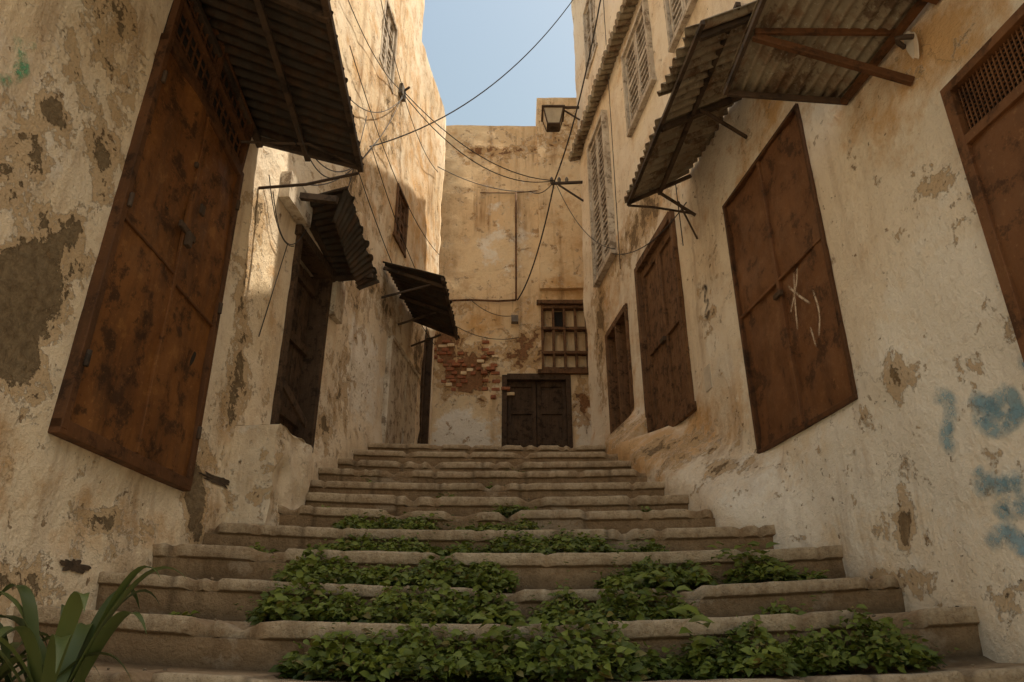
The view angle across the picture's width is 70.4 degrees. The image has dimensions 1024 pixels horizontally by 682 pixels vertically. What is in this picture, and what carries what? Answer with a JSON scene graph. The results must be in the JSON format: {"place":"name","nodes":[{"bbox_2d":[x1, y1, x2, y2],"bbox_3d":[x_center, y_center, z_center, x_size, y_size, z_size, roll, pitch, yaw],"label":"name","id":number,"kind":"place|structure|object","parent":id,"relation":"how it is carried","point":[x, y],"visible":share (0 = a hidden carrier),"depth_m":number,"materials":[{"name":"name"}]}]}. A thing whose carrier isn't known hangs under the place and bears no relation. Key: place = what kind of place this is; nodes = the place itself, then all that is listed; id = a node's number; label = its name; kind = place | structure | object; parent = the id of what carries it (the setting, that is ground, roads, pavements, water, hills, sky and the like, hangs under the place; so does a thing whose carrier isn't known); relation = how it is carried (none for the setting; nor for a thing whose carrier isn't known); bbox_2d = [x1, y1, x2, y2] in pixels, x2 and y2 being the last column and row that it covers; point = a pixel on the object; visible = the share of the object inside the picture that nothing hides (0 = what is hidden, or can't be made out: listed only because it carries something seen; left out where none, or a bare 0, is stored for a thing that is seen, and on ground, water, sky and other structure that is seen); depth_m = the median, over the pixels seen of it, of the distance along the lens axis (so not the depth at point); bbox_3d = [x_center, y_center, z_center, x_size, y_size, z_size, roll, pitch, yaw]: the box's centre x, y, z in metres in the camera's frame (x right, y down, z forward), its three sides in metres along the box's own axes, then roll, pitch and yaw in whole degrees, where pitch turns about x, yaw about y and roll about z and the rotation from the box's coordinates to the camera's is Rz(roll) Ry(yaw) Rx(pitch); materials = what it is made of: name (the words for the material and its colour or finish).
{"place":"outdoors","nodes":[
{"label":"outdoors","id":0,"kind":"place"},
{"bbox_2d":[422,0,575,125],"label":"sky","id":1,"kind":"structure","parent":0,"point":[469,45],"materials":[{"name":"blue"}]},
{"bbox_2d":[895,31,918,58],"bbox_3d":[1.685,-1.266,3.105,0.088,0.151,0.080,0,-24,0],"label":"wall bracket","id":2,"kind":"object","parent":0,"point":[910,45],"visible":1,"depth_m":3.10,"materials":[{"name":"white plastic"}]},
{"label":"ground","id":3,"kind":"structure","parent":0,"visible":0},
{"bbox_2d":[0,0,445,649],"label":"plaster wall","id":4,"kind":"structure","parent":3,"relation":"on","point":[70,102],"depth_m":3.36,"materials":[{"name":"beige paint"}]},
{"bbox_2d":[3,51,28,80],"bbox_3d":[-1.871,-1.058,2.741,0.013,0.305,0.140,-2,-24,5],"label":"green graffiti","id":5,"kind":"object","parent":4,"relation":"attached to","point":[26,70],"visible":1,"depth_m":2.77,"materials":[{"name":"green paint"}]},
{"bbox_2d":[48,32,243,491],"bbox_3d":[-1.722,-0.418,3.707,0.102,2.166,0.991,-3,-24,6],"label":"double metal door","id":6,"kind":"structure","parent":4,"relation":"attached to","point":[132,394],"depth_m":3.56,"materials":[{"name":"paint"}]},
{"bbox_2d":[163,0,254,170],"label":"transom grille","id":7,"kind":"object","parent":4,"relation":"attached to","point":[183,26],"visible":0.53,"depth_m":4.18,"materials":[{"name":"brown wood"}]},
{"bbox_2d":[226,424,312,525],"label":"plaster buttress","id":8,"kind":"structure","parent":4,"relation":"attached to","point":[269,470],"depth_m":4.21,"materials":[{"name":"beige paint"}]},
{"bbox_2d":[190,0,363,189],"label":"corrugated awning","id":9,"kind":"object","parent":4,"relation":"attached to","point":[286,60],"visible":1,"depth_m":4.28,"materials":[{"name":"metal"}]},
{"bbox_2d":[258,127,340,336],"bbox_3d":[-1.429,-0.596,4.686,0.397,1.103,1.064,14,-27,-28],"label":"overhead cable","id":10,"kind":"object","parent":4,"relation":"attached to","point":[284,240],"visible":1,"depth_m":4.88,"materials":[{"name":"rubber"}]},
{"bbox_2d":[270,224,336,452],"bbox_3d":[-1.638,0.002,5.412,0.265,1.540,0.775,-3,-24,6],"label":"plank door","id":11,"kind":"structure","parent":4,"relation":"attached to","point":[297,390],"depth_m":5.56,"materials":[{"name":"brown wood"}]},
{"bbox_2d":[278,171,345,323],"bbox_3d":[-1.518,-0.675,5.615,0.085,0.600,1.289,-3,-24,6],"label":"broken board","id":12,"kind":"object","parent":4,"relation":"attached to","point":[299,210],"visible":0.91,"depth_m":5.32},
{"bbox_2d":[299,186,379,289],"bbox_3d":[-1.353,-0.776,5.662,0.419,0.426,1.181,-3,-24,6],"label":"corrugated awning","id":13,"kind":"object","parent":4,"relation":"attached to","point":[336,228],"visible":0.94,"depth_m":5.66,"materials":[{"name":"metal"}]},
{"bbox_2d":[311,0,437,344],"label":"overhead cable","id":14,"kind":"object","parent":4,"relation":"attached to","point":[381,142],"visible":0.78,"depth_m":7.51,"materials":[{"name":"rubber"}]},
{"bbox_2d":[379,0,397,93],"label":"louvered shutter","id":15,"kind":"object","parent":4,"relation":"attached to","point":[386,56],"visible":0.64,"depth_m":8.31,"materials":[{"name":"paint"}]},
{"bbox_2d":[381,335,419,444],"bbox_3d":[-1.220,0.731,7.936,0.085,1.220,1.168,-3,-24,6],"label":"pale panel door","id":16,"kind":"structure","parent":4,"relation":"attached to","point":[401,376],"depth_m":7.79,"materials":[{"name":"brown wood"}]},
{"bbox_2d":[392,183,408,257],"bbox_3d":[-1.327,-1.399,8.427,0.110,0.710,0.514,-3,-24,6],"label":"louvered shutter","id":17,"kind":"object","parent":4,"relation":"attached to","point":[401,211],"visible":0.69,"depth_m":8.48,"materials":[{"name":"brown wood"}]},
{"bbox_2d":[398,83,409,101],"bbox_3d":[-1.284,-2.967,8.651,0.136,0.159,0.166,0,-24,0],"label":"cable junction box","id":18,"kind":"object","parent":4,"relation":"attached to","point":[402,88],"visible":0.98,"depth_m":8.61,"materials":[{"name":"metal"}]},
{"bbox_2d":[381,261,459,346],"bbox_3d":[-0.992,-0.402,8.089,0.729,0.432,1.452,0,-24,0],"label":"corrugated awning","id":19,"kind":"object","parent":4,"relation":"attached to","point":[424,295],"visible":1,"depth_m":8.04,"materials":[{"name":"metal"}]},
{"bbox_2d":[417,327,432,443],"bbox_3d":[-1.254,0.855,9.173,0.340,2.100,0.423,-3,-24,6],"label":"dark doorway","id":20,"kind":"structure","parent":4,"relation":"attached to","point":[425,392],"depth_m":9.32,"materials":[{"name":"brown wood"}]},
{"bbox_2d":[0,443,1023,681],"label":"stone staircase","id":21,"kind":"structure","parent":3,"relation":"on","point":[592,490],"depth_m":3.32,"materials":[{"name":"beige stone"}]},
{"bbox_2d":[0,565,184,681],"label":"strap leaved plant","id":22,"kind":"object","parent":21,"relation":"on","point":[71,651],"visible":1,"depth_m":1.87,"materials":[{"name":"green plant"}]},
{"bbox_2d":[430,125,591,446],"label":"plaster wall","id":23,"kind":"structure","parent":21,"relation":"on","point":[477,249],"depth_m":10.80,"materials":[{"name":"beige paint"}]},
{"bbox_2d":[434,340,514,398],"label":"exposed bricks","id":24,"kind":"object","parent":23,"relation":"attached to","point":[492,368],"visible":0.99,"depth_m":10.19,"materials":[{"name":"brick"}]},
{"bbox_2d":[451,190,536,323],"bbox_3d":[-0.300,-1.319,10.937,1.402,2.308,0.090,0,-24,0],"label":"wall pipe","id":25,"kind":"object","parent":23,"relation":"attached to","point":[514,319],"depth_m":10.71,"materials":[{"name":"dark brown metal"},{"name":"grey metal"}]},
{"bbox_2d":[456,300,518,339],"bbox_3d":[-0.401,-0.311,10.464,1.004,0.646,0.016,0,-24,1],"label":"overhead cable","id":26,"kind":"object","parent":25,"relation":"attached to","point":[485,337],"visible":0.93,"depth_m":10.38,"materials":[{"name":"rubber"}]},
{"bbox_2d":[517,0,600,300],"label":"overhead cable","id":27,"kind":"object","parent":25,"relation":"attached to","point":[565,147],"visible":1,"depth_m":9.40,"materials":[{"name":"rubber"}]},
{"bbox_2d":[502,373,572,447],"bbox_3d":[0.340,1.319,9.872,0.960,1.820,0.170,0,-24,0],"label":"double wooden door","id":28,"kind":"structure","parent":23,"relation":"attached to","point":[536,409],"depth_m":10.03,"materials":[{"name":"brown wood"}]},
{"bbox_2d":[536,98,583,290],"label":"projecting upper wall","id":29,"kind":"structure","parent":23,"relation":"on","point":[560,258],"depth_m":11.20,"materials":[{"name":"paint"}]},
{"bbox_2d":[537,300,588,374],"bbox_3d":[0.780,-0.038,10.449,0.840,1.150,0.200,0,-24,0],"label":"lattice window","id":30,"kind":"structure","parent":23,"relation":"attached to","point":[564,342],"depth_m":10.45,"materials":[{"name":"brown wood"}]},
{"bbox_2d":[60,471,974,607],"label":"fragments","id":31,"kind":"object","parent":21,"relation":"on","point":[77,566],"visible":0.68,"depth_m":2.95,"materials":[{"name":"stone"}]},
{"bbox_2d":[107,498,974,679],"bbox_3d":[-0.013,1.036,4.157,3.233,1.924,4.369,0,-24,0],"label":"rubble","id":32,"kind":"object","parent":21,"relation":"on","point":[361,678],"visible":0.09,"depth_m":2.62,"materials":[{"name":"stone"}]},
{"bbox_2d":[167,460,958,681],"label":"weeds","id":33,"kind":"object","parent":21,"relation":"on","point":[577,658],"visible":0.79,"depth_m":2.51,"materials":[{"name":"green plant"}]},
{"bbox_2d":[571,0,1023,662],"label":"plaster wall","id":34,"kind":"structure","parent":3,"relation":"on","point":[877,478],"depth_m":3.30,"materials":[{"name":"beige paint"}]},
{"bbox_2d":[369,0,572,146],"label":"overhead cable","id":35,"kind":"object","parent":34,"relation":"attached to","point":[478,94],"visible":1,"depth_m":8.58,"materials":[{"name":"rubber"}]},
{"bbox_2d":[541,105,579,131],"bbox_3d":[0.678,-3.113,10.088,0.535,0.375,0.320,0,-24,0],"label":"street lamp","id":36,"kind":"object","parent":34,"relation":"attached to","point":[552,118],"visible":1,"depth_m":9.98,"materials":[{"name":"metal"}]},
{"bbox_2d":[550,177,583,201],"bbox_3d":[0.727,-2.006,9.623,0.443,0.408,0.060,-1,-24,3],"label":"cable bracket","id":37,"kind":"object","parent":34,"relation":"attached to","point":[559,183],"visible":1,"depth_m":9.64,"materials":[{"name":"metal"}]},
{"bbox_2d":[404,93,554,182],"bbox_3d":[-0.362,-2.431,9.114,2.270,0.634,0.012,16,-28,-31],"label":"overhead cable","id":38,"kind":"object","parent":37,"relation":"attached to","point":[470,149],"visible":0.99,"depth_m":8.93,"materials":[{"name":"rubber"}]},
{"bbox_2d":[439,167,553,193],"bbox_3d":[-0.253,-2.239,10.522,1.658,0.861,1.447,0,-24,0],"label":"overhead cable","id":39,"kind":"object","parent":37,"relation":"attached to","point":[495,188],"visible":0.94,"depth_m":10.82,"materials":[{"name":"rubber"}]},
{"bbox_2d":[555,0,686,268],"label":"overhead cable","id":40,"kind":"object","parent":37,"relation":"attached to","point":[619,254],"visible":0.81,"depth_m":7.73,"materials":[{"name":"rubber"}]},
{"bbox_2d":[583,0,597,78],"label":"louvered shutter","id":41,"kind":"object","parent":34,"relation":"on","point":[589,20],"visible":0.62,"depth_m":9.77,"materials":[{"name":"paint"}]},
{"bbox_2d":[586,110,617,287],"bbox_3d":[1.053,-1.675,8.482,0.110,1.960,0.788,3,-24,-8],"label":"louvered shutter","id":42,"kind":"object","parent":34,"relation":"attached to","point":[601,209],"visible":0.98,"depth_m":8.43,"materials":[{"name":"paint"}]},
{"bbox_2d":[568,0,638,161],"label":"tile cornice","id":43,"kind":"structure","parent":34,"relation":"attached to","point":[622,21],"depth_m":8.40,"materials":[{"name":"terracotta"}]},
{"bbox_2d":[605,303,633,433],"bbox_3d":[1.165,0.421,7.349,0.180,1.410,0.798,3,-24,-8],"label":"wooden door","id":44,"kind":"structure","parent":34,"relation":"attached to","point":[619,374],"depth_m":7.49,"materials":[{"name":"brown wood"}]},
{"bbox_2d":[621,0,656,137],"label":"louvered shutter","id":45,"kind":"object","parent":34,"relation":"attached to","point":[639,77],"visible":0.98,"depth_m":7.31,"materials":[{"name":"paint"}]},
{"bbox_2d":[634,211,696,432],"bbox_3d":[1.334,-0.094,6.169,0.175,1.790,1.071,3,-24,-8],"label":"wooden shutter","id":46,"kind":"object","parent":34,"relation":"attached to","point":[668,390],"visible":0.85,"depth_m":6.21,"materials":[{"name":"brown wood"}]},
{"bbox_2d":[663,0,697,52],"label":"louvered shutter","id":47,"kind":"object","parent":34,"relation":"on","point":[678,13],"visible":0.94,"depth_m":6.23,"materials":[{"name":"paint"}]},
{"bbox_2d":[624,0,756,238],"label":"corrugated awning","id":48,"kind":"object","parent":34,"relation":"attached to","point":[690,120],"visible":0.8,"depth_m":4.76,"materials":[{"name":"metal"}]},
{"bbox_2d":[702,285,708,317],"bbox_3d":[1.402,-0.281,5.231,0.016,0.316,0.118,4,-24,-9],"label":"black graffiti","id":49,"kind":"object","parent":34,"relation":"attached to","point":[705,287],"visible":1,"depth_m":5.26,"materials":[{"name":"brown paint"}]},
{"bbox_2d":[703,363,712,391],"bbox_3d":[1.398,0.261,5.110,0.045,0.180,0.111,3,-24,-8],"label":"wall plaque","id":50,"kind":"object","parent":34,"relation":"attached to","point":[707,378],"depth_m":5.10,"materials":[{"name":"white plastic"}]},
{"bbox_2d":[722,103,857,453],"bbox_3d":[1.575,-0.331,4.229,0.105,1.775,1.031,3,-24,-8],"label":"metal shutter","id":51,"kind":"object","parent":34,"relation":"on","point":[799,379],"visible":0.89,"depth_m":4.16,"materials":[{"name":"paint"}]},
{"bbox_2d":[791,274,819,339],"bbox_3d":[1.565,-0.177,3.894,0.001,0.495,0.281,3,-24,-8],"label":"white scrawl","id":52,"kind":"object","parent":51,"relation":"attached to","point":[800,296],"visible":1,"depth_m":3.96,"materials":[{"name":"beige paint"}]},
{"bbox_2d":[721,0,939,104],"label":"corrugated awning","id":53,"kind":"object","parent":34,"relation":"attached to","point":[835,52],"visible":1,"depth_m":3.36,"materials":[{"name":"metal"}]},
{"bbox_2d":[939,362,1023,554],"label":"blue graffiti","id":54,"kind":"object","parent":34,"relation":"attached to","point":[1016,406],"visible":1,"depth_m":2.57,"materials":[{"name":"blue paint"}]},
{"bbox_2d":[940,3,1023,361],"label":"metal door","id":55,"kind":"structure","parent":34,"relation":"attached to","point":[982,92],"depth_m":2.61,"materials":[{"name":"paint"}]}
]}

